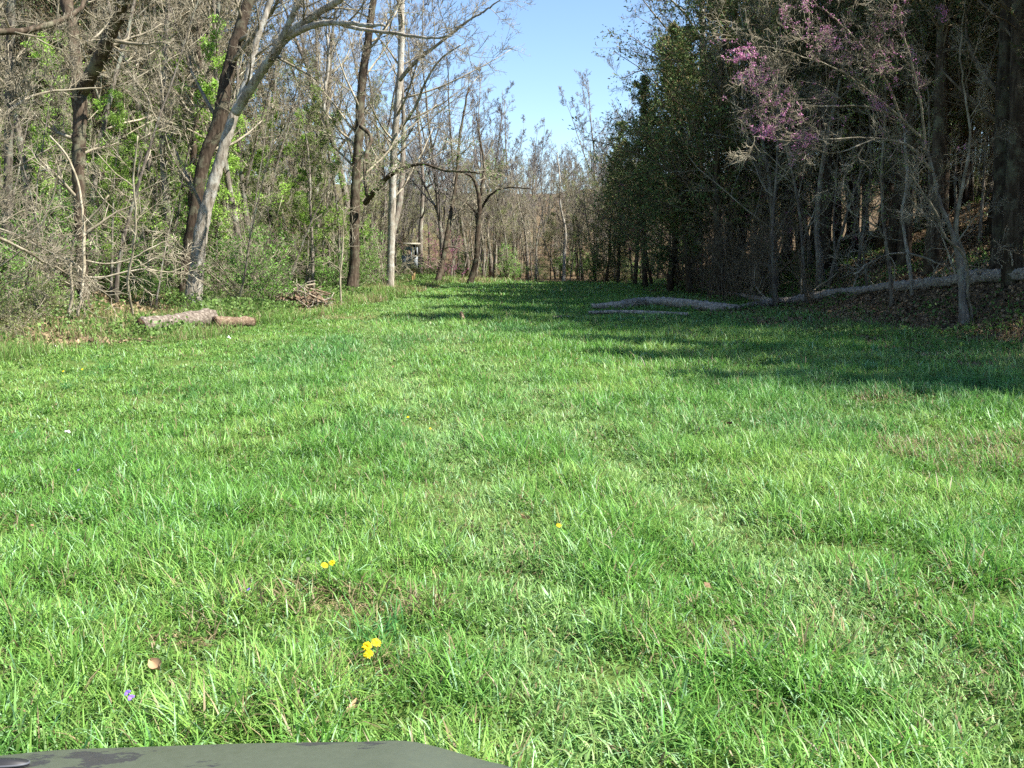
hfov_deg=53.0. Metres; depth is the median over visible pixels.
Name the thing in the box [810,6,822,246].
bare tree
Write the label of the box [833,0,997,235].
evergreen tree
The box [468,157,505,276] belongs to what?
bare sapling
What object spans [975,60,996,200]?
bare sapling
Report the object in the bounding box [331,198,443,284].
bare shrub
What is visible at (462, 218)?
bare tree
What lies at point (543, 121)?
bare tree
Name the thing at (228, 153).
bare tree
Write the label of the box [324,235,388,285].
green shrub
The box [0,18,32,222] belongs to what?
bare sapling
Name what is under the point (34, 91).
bare tree
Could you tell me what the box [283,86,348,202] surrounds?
bare tree
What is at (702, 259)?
bare shrub
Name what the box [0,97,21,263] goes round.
bare sapling
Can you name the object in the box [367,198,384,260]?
bare sapling
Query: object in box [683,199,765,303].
bare shrub
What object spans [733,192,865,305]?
bare shrub
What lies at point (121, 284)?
green shrub
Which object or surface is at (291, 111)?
bare tree
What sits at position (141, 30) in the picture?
evergreen tree
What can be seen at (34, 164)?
budding tree
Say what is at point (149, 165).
bare tree
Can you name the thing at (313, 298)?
brush pile
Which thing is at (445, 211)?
bare sapling
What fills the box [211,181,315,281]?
bare shrub
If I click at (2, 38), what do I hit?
bare tree
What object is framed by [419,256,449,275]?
green shrub
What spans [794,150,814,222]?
bare sapling
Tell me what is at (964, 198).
evergreen tree
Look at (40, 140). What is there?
bare sapling
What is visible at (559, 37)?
sky
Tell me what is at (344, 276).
green shrub
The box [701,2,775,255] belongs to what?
bare tree
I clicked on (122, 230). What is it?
bare sapling
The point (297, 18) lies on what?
bare tree
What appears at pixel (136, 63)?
bare tree
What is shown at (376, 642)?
dandelion
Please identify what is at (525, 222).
bare tree
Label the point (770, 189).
bare tree
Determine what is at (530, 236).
bare sapling
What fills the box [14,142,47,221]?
leafing tree
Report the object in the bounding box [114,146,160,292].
bare sapling
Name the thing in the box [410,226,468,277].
redbud tree
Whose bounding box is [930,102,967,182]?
bare sapling
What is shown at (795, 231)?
cedar tree
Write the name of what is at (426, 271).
green shrub
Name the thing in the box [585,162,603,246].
bare tree
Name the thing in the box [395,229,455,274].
redbud tree
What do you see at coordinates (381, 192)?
bare tree
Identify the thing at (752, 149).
bare sapling
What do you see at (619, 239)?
cedar tree
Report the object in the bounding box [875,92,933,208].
bare sapling
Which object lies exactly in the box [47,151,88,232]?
leafing tree
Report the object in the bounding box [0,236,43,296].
bramble bush
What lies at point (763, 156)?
bare sapling
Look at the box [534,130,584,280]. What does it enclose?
pale sapling
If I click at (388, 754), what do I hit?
utility vehicle
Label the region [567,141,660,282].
cedar tree
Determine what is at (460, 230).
bare sapling
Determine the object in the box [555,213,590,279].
cedar tree
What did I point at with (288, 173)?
bare sapling
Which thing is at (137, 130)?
bare tree
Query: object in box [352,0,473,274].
bare tree
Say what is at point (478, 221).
curved tree
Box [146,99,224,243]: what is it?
leafing tree
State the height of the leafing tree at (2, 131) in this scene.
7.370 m
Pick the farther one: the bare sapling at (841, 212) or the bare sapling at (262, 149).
the bare sapling at (841, 212)
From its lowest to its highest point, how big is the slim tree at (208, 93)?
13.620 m
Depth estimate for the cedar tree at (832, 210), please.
58.12 m
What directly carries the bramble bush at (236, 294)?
on the ground at (518, 515)
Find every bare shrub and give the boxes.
[0,152,154,267]
[0,176,156,301]
[0,188,118,291]
[22,171,168,289]
[54,158,185,263]
[155,187,315,296]
[169,190,316,298]
[178,170,349,271]
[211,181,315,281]
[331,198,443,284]
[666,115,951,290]
[669,208,768,294]
[671,225,747,284]
[671,242,710,288]
[677,189,776,298]
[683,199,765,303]
[690,200,768,286]
[703,220,762,290]
[708,228,764,293]
[709,188,846,299]
[718,191,794,307]
[722,178,814,296]
[722,214,813,265]
[722,252,783,295]
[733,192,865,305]
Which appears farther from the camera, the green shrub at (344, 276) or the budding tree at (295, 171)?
the budding tree at (295, 171)
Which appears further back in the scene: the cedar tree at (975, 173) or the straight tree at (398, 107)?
the cedar tree at (975, 173)
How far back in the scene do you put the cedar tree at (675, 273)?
43.24 m
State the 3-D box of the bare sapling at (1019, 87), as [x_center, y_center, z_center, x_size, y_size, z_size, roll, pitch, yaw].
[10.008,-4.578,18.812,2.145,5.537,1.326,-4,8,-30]
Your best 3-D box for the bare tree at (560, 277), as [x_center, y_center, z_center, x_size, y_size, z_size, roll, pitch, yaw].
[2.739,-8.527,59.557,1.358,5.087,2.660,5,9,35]
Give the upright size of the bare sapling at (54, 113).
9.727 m
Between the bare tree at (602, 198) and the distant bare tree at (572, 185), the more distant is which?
the distant bare tree at (572, 185)
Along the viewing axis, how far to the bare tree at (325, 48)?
54.92 m
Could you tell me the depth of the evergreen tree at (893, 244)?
26.95 m
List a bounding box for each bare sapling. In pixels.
[0,0,73,221]
[0,0,97,205]
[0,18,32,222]
[0,56,108,301]
[0,63,55,220]
[0,73,63,294]
[0,77,33,209]
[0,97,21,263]
[21,20,97,268]
[27,0,122,203]
[28,36,169,294]
[67,0,214,303]
[77,17,141,244]
[110,21,179,274]
[112,58,170,220]
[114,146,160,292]
[115,20,166,237]
[143,0,259,284]
[148,141,207,308]
[172,80,241,233]
[215,102,286,257]
[223,100,303,302]
[231,96,274,218]
[237,129,284,242]
[248,117,316,245]
[253,120,284,253]
[255,64,312,237]
[274,52,326,279]
[280,93,375,284]
[282,99,334,257]
[286,43,355,280]
[293,73,366,252]
[306,107,352,282]
[313,152,345,284]
[321,62,381,236]
[322,203,368,303]
[340,65,399,260]
[346,152,406,282]
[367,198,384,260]
[413,171,433,273]
[430,147,457,240]
[433,148,466,251]
[440,208,467,276]
[446,184,470,274]
[456,137,507,276]
[458,184,472,253]
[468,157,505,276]
[480,184,512,276]
[499,153,548,277]
[500,174,528,278]
[503,198,532,261]
[509,152,550,277]
[509,185,530,278]
[511,171,557,279]
[511,187,531,277]
[519,208,542,280]
[520,198,540,264]
[522,163,558,276]
[542,141,588,266]
[558,162,594,259]
[560,188,591,279]
[582,196,602,278]
[607,157,652,283]
[650,62,741,289]
[665,0,841,306]
[673,90,742,288]
[708,3,759,221]
[726,4,813,281]
[727,0,845,302]
[728,18,818,270]
[728,135,763,286]
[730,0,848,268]
[741,57,804,288]
[742,43,809,238]
[748,23,842,287]
[764,21,877,272]
[777,143,804,251]
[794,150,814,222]
[802,87,893,285]
[803,14,902,255]
[820,145,861,239]
[823,0,944,306]
[825,0,921,278]
[826,5,948,288]
[837,4,927,223]
[850,7,989,193]
[866,68,905,199]
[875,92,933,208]
[887,1,973,261]
[888,52,964,223]
[916,20,996,175]
[920,93,988,203]
[926,2,995,229]
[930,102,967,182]
[932,2,998,164]
[950,33,994,199]
[954,2,995,241]
[971,64,994,134]
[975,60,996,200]
[1012,48,1023,216]
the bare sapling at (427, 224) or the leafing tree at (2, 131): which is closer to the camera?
the leafing tree at (2, 131)
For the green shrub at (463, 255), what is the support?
on the ground at (518, 515)
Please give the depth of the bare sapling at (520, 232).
57.84 m
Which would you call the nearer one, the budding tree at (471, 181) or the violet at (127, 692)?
the violet at (127, 692)
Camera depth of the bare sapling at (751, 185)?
40.89 m
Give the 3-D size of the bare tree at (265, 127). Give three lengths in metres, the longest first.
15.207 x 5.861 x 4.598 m
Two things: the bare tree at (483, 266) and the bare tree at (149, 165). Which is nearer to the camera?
the bare tree at (149, 165)
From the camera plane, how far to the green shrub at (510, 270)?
54.42 m
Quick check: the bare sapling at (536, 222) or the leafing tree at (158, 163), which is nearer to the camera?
the leafing tree at (158, 163)
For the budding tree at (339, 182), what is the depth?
49.86 m
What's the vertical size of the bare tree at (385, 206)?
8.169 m
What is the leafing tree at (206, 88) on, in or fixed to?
on the ground at (518, 515)
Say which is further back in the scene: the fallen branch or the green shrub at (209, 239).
the green shrub at (209, 239)
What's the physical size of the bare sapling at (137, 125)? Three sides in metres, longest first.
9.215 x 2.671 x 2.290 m
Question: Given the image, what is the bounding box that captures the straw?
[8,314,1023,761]
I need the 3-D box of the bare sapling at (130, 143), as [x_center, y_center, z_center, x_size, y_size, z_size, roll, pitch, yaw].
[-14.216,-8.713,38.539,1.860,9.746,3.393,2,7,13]
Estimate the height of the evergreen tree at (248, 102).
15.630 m
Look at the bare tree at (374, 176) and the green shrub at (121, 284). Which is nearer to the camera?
the green shrub at (121, 284)
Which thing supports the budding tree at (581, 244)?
on the ground at (518, 515)
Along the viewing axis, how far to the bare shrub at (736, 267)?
33.73 m
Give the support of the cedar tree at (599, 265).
on the ground at (518, 515)
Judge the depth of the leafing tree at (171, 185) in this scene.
41.04 m
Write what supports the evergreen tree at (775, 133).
on the ground at (518, 515)
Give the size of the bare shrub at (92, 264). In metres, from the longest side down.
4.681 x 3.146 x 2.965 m
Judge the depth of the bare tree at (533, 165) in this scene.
66.97 m
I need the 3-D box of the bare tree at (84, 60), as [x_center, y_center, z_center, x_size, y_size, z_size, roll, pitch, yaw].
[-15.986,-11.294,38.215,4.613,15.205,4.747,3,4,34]
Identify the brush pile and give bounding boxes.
[271,278,334,308]
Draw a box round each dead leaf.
[148,658,161,669]
[347,698,359,712]
[521,513,529,518]
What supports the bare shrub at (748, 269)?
on the ground at (518, 515)
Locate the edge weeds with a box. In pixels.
[0,230,1023,367]
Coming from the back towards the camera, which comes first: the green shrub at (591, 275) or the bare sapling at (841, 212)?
the green shrub at (591, 275)
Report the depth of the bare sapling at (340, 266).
28.27 m
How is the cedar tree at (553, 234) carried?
on the ground at (518, 515)
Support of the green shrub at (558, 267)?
on the ground at (518, 515)
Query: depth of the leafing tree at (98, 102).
30.43 m
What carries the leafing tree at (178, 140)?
on the ground at (518, 515)
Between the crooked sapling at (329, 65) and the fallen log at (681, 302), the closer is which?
the fallen log at (681, 302)
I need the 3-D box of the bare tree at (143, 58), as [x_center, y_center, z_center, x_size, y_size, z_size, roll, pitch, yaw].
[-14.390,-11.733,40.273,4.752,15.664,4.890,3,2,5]
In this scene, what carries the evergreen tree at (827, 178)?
on the ground at (518, 515)
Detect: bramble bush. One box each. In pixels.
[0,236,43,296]
[0,260,41,303]
[0,282,52,340]
[0,310,35,344]
[0,324,22,335]
[4,271,94,316]
[13,241,94,293]
[21,284,76,304]
[47,254,109,289]
[74,257,138,291]
[114,255,165,288]
[115,244,178,283]
[171,251,231,293]
[210,281,261,306]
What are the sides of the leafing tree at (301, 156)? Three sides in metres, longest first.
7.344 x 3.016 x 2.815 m
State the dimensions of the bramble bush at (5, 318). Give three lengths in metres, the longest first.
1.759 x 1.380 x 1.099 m
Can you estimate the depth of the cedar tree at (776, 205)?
52.89 m
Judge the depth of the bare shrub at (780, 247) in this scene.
39.92 m
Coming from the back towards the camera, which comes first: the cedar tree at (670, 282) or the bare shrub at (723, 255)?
the cedar tree at (670, 282)
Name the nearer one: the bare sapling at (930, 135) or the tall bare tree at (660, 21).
the bare sapling at (930, 135)
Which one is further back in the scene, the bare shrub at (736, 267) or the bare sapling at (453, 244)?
the bare sapling at (453, 244)
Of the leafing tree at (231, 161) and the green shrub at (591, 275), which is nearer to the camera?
the leafing tree at (231, 161)
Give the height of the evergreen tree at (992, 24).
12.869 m
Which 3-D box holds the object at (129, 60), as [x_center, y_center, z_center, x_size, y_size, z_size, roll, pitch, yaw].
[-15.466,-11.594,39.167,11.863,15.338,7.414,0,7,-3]
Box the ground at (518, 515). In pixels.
[0,173,1023,767]
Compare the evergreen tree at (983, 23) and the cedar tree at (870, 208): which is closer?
the evergreen tree at (983, 23)
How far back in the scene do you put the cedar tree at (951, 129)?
36.21 m
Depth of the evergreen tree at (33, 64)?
35.70 m
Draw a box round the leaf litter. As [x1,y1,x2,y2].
[1,194,1023,376]
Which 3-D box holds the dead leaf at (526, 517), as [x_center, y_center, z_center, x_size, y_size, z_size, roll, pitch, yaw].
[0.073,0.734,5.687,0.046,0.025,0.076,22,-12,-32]
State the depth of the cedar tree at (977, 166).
51.09 m
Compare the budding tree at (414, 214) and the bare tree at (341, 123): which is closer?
the bare tree at (341, 123)
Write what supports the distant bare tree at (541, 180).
on the ground at (518, 515)
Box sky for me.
[41,0,988,193]
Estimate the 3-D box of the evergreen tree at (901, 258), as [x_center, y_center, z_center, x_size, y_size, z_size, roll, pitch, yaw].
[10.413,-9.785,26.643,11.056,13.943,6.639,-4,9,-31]
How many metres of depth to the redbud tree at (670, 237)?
40.45 m
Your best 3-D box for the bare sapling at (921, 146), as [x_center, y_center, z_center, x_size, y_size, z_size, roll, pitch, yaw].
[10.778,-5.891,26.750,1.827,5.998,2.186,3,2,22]
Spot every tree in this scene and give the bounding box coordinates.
[0,0,58,235]
[0,0,97,273]
[0,0,102,239]
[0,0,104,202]
[0,0,153,311]
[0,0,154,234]
[0,0,185,310]
[0,5,16,106]
[0,12,84,106]
[0,52,45,226]
[0,90,66,223]
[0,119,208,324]
[0,135,3,172]
[3,0,211,250]
[14,0,53,232]
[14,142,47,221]
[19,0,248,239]
[20,22,116,227]
[21,122,85,226]
[33,7,127,198]
[41,0,180,157]
[47,129,95,230]
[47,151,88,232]
[49,91,164,299]
[49,113,141,278]
[52,0,185,189]
[56,0,213,290]
[56,0,217,285]
[74,0,225,264]
[83,29,185,207]
[85,75,159,224]
[97,3,174,179]
[100,0,228,242]
[100,2,191,244]
[102,0,294,160]
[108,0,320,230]
[111,91,168,252]
[114,0,245,289]
[114,78,138,216]
[117,32,191,233]
[119,90,186,241]
[121,0,294,158]
[124,0,268,216]
[128,13,291,276]
[128,103,187,258]
[134,0,296,300]
[135,0,286,262]
[137,0,264,132]
[138,10,270,149]
[139,94,190,189]
[142,0,294,243]
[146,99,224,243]
[155,0,515,305]
[166,156,185,221]
[170,4,264,225]
[176,7,269,239]
[187,0,291,252]
[192,52,273,284]
[205,114,259,247]
[211,99,295,251]
[232,8,332,259]
[238,132,271,233]
[239,0,350,260]
[240,8,306,241]
[246,93,312,277]
[247,52,348,288]
[248,88,295,251]
[249,141,333,280]
[252,0,337,250]
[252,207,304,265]
[256,9,336,259]
[256,108,315,279]
[262,0,361,251]
[262,0,418,265]
[270,111,318,277]
[271,124,305,257]
[273,84,368,282]
[274,1,378,257]
[278,174,309,278]
[279,0,511,291]
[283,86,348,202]
[284,161,334,290]
[298,45,419,267]
[303,148,330,286]
[304,109,376,237]
[309,0,389,237]
[319,184,366,280]
[324,138,359,258]
[329,76,398,251]
[332,0,393,273]
[333,178,350,205]
[342,187,375,276]
[343,127,382,242]
[345,0,535,286]
[351,3,449,275]
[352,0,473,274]
[361,133,400,249]
[362,165,387,274]
[363,174,384,272]
[364,0,484,280]
[375,157,417,273]
[376,140,417,256]
[379,0,460,273]
[380,158,414,262]
[384,172,419,273]
[387,172,426,262]
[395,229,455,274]
[396,150,417,253]
[397,138,426,237]
[398,188,425,252]
[400,132,455,274]
[401,158,452,274]
[406,185,427,242]
[409,175,435,242]
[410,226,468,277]
[411,36,485,276]
[411,146,447,233]
[412,169,435,222]
[420,120,465,240]
[427,129,479,268]
[435,63,501,281]
[440,99,555,283]
[442,161,488,262]
[443,156,472,276]
[446,157,476,268]
[449,151,491,277]
[451,63,522,276]
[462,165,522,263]
[463,180,492,276]
[467,133,513,273]
[467,141,517,271]
[474,156,521,278]
[482,145,524,276]
[482,148,520,278]
[485,115,526,276]
[486,187,508,249]
[487,94,541,273]
[489,205,515,256]
[492,196,523,268]
[495,163,540,278]
[506,153,538,265]
[507,176,538,279]
[508,158,540,244]
[509,119,555,249]
[509,191,536,256]
[512,201,528,276]
[515,230,567,275]
[524,141,545,224]
[525,143,544,207]
[527,161,575,280]
[528,153,553,216]
[528,212,562,278]
[530,140,562,255]
[534,172,575,275]
[540,143,561,217]
[540,198,567,276]
[547,154,592,275]
[547,190,574,247]
[550,170,594,276]
[550,195,575,278]
[551,150,594,280]
[551,194,571,262]
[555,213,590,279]
[556,137,586,220]
[556,145,575,209]
[557,156,592,248]
[558,68,634,268]
[558,184,587,270]
[559,149,578,210]
[559,149,589,197]
[559,158,594,279]
[562,0,859,296]
[564,109,704,283]
[565,158,596,280]
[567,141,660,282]
[570,120,658,277]
[573,157,643,282]
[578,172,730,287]
[581,74,707,288]
[581,109,630,245]
[583,22,738,291]
[584,190,611,278]
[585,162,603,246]
[588,167,608,260]
[594,33,758,284]
[597,0,848,274]
[599,0,757,263]
[609,21,787,292]
[618,173,632,279]
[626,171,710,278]
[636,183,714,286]
[639,223,655,279]
[652,0,855,285]
[662,0,811,296]
[693,0,847,249]
[693,0,974,272]
[697,0,815,228]
[697,0,1022,323]
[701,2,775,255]
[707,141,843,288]
[709,183,806,295]
[722,0,822,254]
[734,0,991,250]
[737,0,995,252]
[738,8,822,277]
[738,11,802,260]
[742,229,1023,307]
[749,163,812,232]
[750,108,817,250]
[751,152,853,248]
[758,0,927,259]
[762,0,885,286]
[787,0,998,233]
[791,0,849,240]
[791,0,999,263]
[795,0,807,248]
[797,103,922,239]
[798,25,992,198]
[805,0,999,266]
[807,157,861,238]
[808,32,926,239]
[809,0,999,274]
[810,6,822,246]
[815,44,902,249]
[828,0,1023,285]
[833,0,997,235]
[840,1,997,229]
[860,122,922,223]
[864,0,998,69]
[872,75,993,164]
[891,72,932,225]
[903,98,994,184]
[915,114,984,198]
[922,120,993,195]
[930,0,1000,80]
[932,0,1010,283]
[949,109,983,206]
[949,126,984,188]
[951,40,995,140]
[953,73,976,208]
[967,66,986,201]
[970,12,998,61]
[973,100,994,161]
[973,107,994,198]
[973,110,987,198]
[976,100,993,141]
[982,0,1023,89]
[983,104,992,192]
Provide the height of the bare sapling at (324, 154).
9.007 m
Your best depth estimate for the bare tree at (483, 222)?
59.26 m
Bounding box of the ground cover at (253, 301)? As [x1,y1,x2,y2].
[0,192,1023,357]
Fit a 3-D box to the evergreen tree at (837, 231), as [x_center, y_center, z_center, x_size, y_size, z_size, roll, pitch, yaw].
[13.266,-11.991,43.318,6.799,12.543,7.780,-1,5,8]
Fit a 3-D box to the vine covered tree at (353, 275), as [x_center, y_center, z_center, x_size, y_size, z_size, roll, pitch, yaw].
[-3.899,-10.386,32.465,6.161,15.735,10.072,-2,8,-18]
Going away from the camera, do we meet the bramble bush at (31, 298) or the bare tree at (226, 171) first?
the bramble bush at (31, 298)
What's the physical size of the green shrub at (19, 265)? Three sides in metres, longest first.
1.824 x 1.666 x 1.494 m
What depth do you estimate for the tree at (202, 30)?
37.65 m
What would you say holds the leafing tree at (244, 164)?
on the ground at (518, 515)
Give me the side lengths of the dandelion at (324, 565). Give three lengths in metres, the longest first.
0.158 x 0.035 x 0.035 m
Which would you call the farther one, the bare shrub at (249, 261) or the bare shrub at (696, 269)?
the bare shrub at (696, 269)
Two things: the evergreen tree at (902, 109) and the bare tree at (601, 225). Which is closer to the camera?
the evergreen tree at (902, 109)
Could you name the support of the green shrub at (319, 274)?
on the ground at (518, 515)
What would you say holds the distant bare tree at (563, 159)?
on the ground at (518, 515)
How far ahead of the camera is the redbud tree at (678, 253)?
42.29 m
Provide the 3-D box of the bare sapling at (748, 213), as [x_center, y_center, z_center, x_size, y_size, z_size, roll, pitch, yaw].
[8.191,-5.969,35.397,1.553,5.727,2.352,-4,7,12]
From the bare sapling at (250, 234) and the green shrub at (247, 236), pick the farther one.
the green shrub at (247, 236)
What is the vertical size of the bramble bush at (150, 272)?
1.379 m
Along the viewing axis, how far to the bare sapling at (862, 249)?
24.57 m
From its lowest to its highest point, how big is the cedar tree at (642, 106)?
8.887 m
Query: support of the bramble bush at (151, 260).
on the ground at (518, 515)
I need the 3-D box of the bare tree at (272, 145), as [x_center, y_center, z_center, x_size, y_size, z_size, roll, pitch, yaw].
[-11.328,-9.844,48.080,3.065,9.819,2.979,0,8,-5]
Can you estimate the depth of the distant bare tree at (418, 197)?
81.63 m
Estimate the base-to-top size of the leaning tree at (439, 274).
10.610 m
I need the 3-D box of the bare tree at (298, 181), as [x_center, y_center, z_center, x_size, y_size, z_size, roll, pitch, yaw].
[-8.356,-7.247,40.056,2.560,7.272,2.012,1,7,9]
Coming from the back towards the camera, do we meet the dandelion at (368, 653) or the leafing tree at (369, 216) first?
the leafing tree at (369, 216)
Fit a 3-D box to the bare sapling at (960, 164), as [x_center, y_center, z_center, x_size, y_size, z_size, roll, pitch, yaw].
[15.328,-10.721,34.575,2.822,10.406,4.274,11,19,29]
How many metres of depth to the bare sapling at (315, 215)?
33.63 m
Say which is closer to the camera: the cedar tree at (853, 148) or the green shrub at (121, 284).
the green shrub at (121, 284)
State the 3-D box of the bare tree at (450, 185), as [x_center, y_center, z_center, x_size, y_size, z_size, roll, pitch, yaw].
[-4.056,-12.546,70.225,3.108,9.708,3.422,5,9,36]
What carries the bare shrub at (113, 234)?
on the ground at (518, 515)
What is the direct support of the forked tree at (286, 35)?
on the ground at (518, 515)
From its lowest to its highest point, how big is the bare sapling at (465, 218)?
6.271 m
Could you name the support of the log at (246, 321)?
on the ground at (518, 515)
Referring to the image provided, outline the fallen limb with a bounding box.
[725,292,771,300]
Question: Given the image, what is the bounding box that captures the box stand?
[401,243,420,280]
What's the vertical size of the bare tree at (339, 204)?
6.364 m
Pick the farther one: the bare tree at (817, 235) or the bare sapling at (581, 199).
the bare sapling at (581, 199)
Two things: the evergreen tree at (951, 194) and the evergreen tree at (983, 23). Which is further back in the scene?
the evergreen tree at (951, 194)
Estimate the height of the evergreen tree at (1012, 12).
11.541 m
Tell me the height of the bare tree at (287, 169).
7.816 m
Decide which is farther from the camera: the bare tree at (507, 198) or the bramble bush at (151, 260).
the bare tree at (507, 198)
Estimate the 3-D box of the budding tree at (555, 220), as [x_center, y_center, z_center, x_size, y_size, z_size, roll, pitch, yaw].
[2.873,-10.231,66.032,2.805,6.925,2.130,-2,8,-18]
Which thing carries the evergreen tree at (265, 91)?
on the ground at (518, 515)
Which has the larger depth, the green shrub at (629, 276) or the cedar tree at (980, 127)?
the green shrub at (629, 276)
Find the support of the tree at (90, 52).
on the ground at (518, 515)
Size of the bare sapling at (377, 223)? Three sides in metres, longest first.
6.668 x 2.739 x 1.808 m
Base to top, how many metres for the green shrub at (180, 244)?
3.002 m
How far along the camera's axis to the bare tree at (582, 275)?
55.66 m
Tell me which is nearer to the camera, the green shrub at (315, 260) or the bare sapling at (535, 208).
the green shrub at (315, 260)
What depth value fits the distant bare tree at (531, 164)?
78.59 m
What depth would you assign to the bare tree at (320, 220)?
37.45 m
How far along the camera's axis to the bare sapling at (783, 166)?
32.92 m
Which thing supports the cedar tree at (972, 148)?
on the ground at (518, 515)
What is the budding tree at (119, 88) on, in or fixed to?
on the ground at (518, 515)
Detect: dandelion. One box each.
[319,563,327,580]
[328,560,336,572]
[362,641,375,660]
[363,650,373,671]
[364,638,380,665]
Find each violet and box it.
[124,690,145,711]
[128,695,136,712]
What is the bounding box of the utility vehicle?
[0,740,511,767]
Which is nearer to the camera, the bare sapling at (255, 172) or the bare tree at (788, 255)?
the bare tree at (788, 255)
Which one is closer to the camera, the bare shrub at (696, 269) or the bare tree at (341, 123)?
the bare shrub at (696, 269)
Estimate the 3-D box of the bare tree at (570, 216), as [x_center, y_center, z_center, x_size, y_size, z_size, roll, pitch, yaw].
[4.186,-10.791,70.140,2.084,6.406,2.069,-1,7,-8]
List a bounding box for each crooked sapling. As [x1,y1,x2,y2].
[279,0,368,286]
[824,96,977,295]
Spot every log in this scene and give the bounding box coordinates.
[135,308,217,332]
[211,316,255,327]
[591,296,741,311]
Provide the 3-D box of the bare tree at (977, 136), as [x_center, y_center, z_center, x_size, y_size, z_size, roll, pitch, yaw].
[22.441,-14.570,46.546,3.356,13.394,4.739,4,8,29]
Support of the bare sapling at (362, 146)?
on the ground at (518, 515)
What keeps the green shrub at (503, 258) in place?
on the ground at (518, 515)
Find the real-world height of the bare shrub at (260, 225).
4.446 m
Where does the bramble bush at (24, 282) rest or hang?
on the ground at (518, 515)
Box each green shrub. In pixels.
[0,199,76,292]
[0,210,101,302]
[0,245,67,311]
[24,182,139,289]
[90,224,172,293]
[102,256,149,298]
[121,197,187,263]
[124,260,186,302]
[126,191,187,268]
[144,201,218,286]
[173,228,245,295]
[176,215,243,260]
[182,208,252,275]
[186,234,297,301]
[218,219,292,280]
[218,222,306,304]
[258,218,300,283]
[285,248,349,289]
[287,246,326,281]
[292,237,336,280]
[314,239,366,281]
[319,219,386,281]
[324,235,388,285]
[324,261,365,289]
[364,249,397,281]
[385,246,410,274]
[415,257,435,274]
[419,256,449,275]
[451,256,471,276]
[454,244,482,263]
[463,262,488,276]
[478,258,492,275]
[494,244,520,271]
[494,262,521,278]
[495,242,530,279]
[529,256,544,275]
[532,267,557,278]
[552,253,576,278]
[570,246,589,271]
[576,242,606,280]
[596,261,628,280]
[603,259,641,280]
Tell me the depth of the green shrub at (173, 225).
36.05 m
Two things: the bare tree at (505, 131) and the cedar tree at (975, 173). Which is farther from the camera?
the bare tree at (505, 131)
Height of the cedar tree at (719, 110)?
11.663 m
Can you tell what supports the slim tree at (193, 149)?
on the ground at (518, 515)
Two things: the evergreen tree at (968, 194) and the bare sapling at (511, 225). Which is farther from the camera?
the bare sapling at (511, 225)
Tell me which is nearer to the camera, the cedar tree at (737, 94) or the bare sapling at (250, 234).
the bare sapling at (250, 234)
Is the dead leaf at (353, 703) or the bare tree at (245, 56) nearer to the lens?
the dead leaf at (353, 703)
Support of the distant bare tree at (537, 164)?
on the ground at (518, 515)
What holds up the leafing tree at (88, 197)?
on the ground at (518, 515)
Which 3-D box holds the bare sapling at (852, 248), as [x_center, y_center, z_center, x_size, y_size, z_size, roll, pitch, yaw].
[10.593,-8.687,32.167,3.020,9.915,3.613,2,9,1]
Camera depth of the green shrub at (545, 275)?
59.23 m
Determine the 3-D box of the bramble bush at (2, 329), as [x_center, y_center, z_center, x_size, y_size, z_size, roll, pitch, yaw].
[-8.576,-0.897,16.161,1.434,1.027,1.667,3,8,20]
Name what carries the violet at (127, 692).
on the ground at (518, 515)
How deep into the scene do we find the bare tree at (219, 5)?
33.97 m
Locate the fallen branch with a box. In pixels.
[588,310,688,315]
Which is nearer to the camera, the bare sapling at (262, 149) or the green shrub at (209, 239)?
the bare sapling at (262, 149)
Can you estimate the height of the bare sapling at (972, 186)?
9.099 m
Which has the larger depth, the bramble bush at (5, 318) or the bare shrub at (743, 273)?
the bare shrub at (743, 273)
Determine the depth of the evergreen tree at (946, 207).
29.76 m
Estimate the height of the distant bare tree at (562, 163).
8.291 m
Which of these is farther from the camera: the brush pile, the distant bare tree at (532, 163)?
the distant bare tree at (532, 163)
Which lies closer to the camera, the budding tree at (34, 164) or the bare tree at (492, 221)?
the budding tree at (34, 164)
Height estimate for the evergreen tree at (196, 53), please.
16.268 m
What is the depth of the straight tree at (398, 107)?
39.21 m
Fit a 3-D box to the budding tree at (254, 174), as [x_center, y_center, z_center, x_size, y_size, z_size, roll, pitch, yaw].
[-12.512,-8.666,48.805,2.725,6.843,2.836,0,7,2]
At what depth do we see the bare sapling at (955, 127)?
32.41 m
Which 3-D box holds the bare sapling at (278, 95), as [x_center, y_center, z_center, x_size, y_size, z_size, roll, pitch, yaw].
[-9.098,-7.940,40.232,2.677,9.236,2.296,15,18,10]
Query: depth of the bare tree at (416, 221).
73.56 m
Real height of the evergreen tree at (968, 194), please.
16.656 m
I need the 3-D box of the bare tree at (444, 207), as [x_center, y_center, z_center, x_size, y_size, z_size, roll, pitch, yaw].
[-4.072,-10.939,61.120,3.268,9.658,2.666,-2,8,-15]
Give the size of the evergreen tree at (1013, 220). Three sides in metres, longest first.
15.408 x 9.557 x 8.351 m
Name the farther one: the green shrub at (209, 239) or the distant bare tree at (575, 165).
the distant bare tree at (575, 165)
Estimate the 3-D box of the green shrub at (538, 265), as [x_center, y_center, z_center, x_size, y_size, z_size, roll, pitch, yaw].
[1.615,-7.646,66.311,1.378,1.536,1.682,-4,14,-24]
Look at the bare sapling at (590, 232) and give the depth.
55.14 m
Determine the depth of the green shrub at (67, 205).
28.18 m
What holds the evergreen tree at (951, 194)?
on the ground at (518, 515)

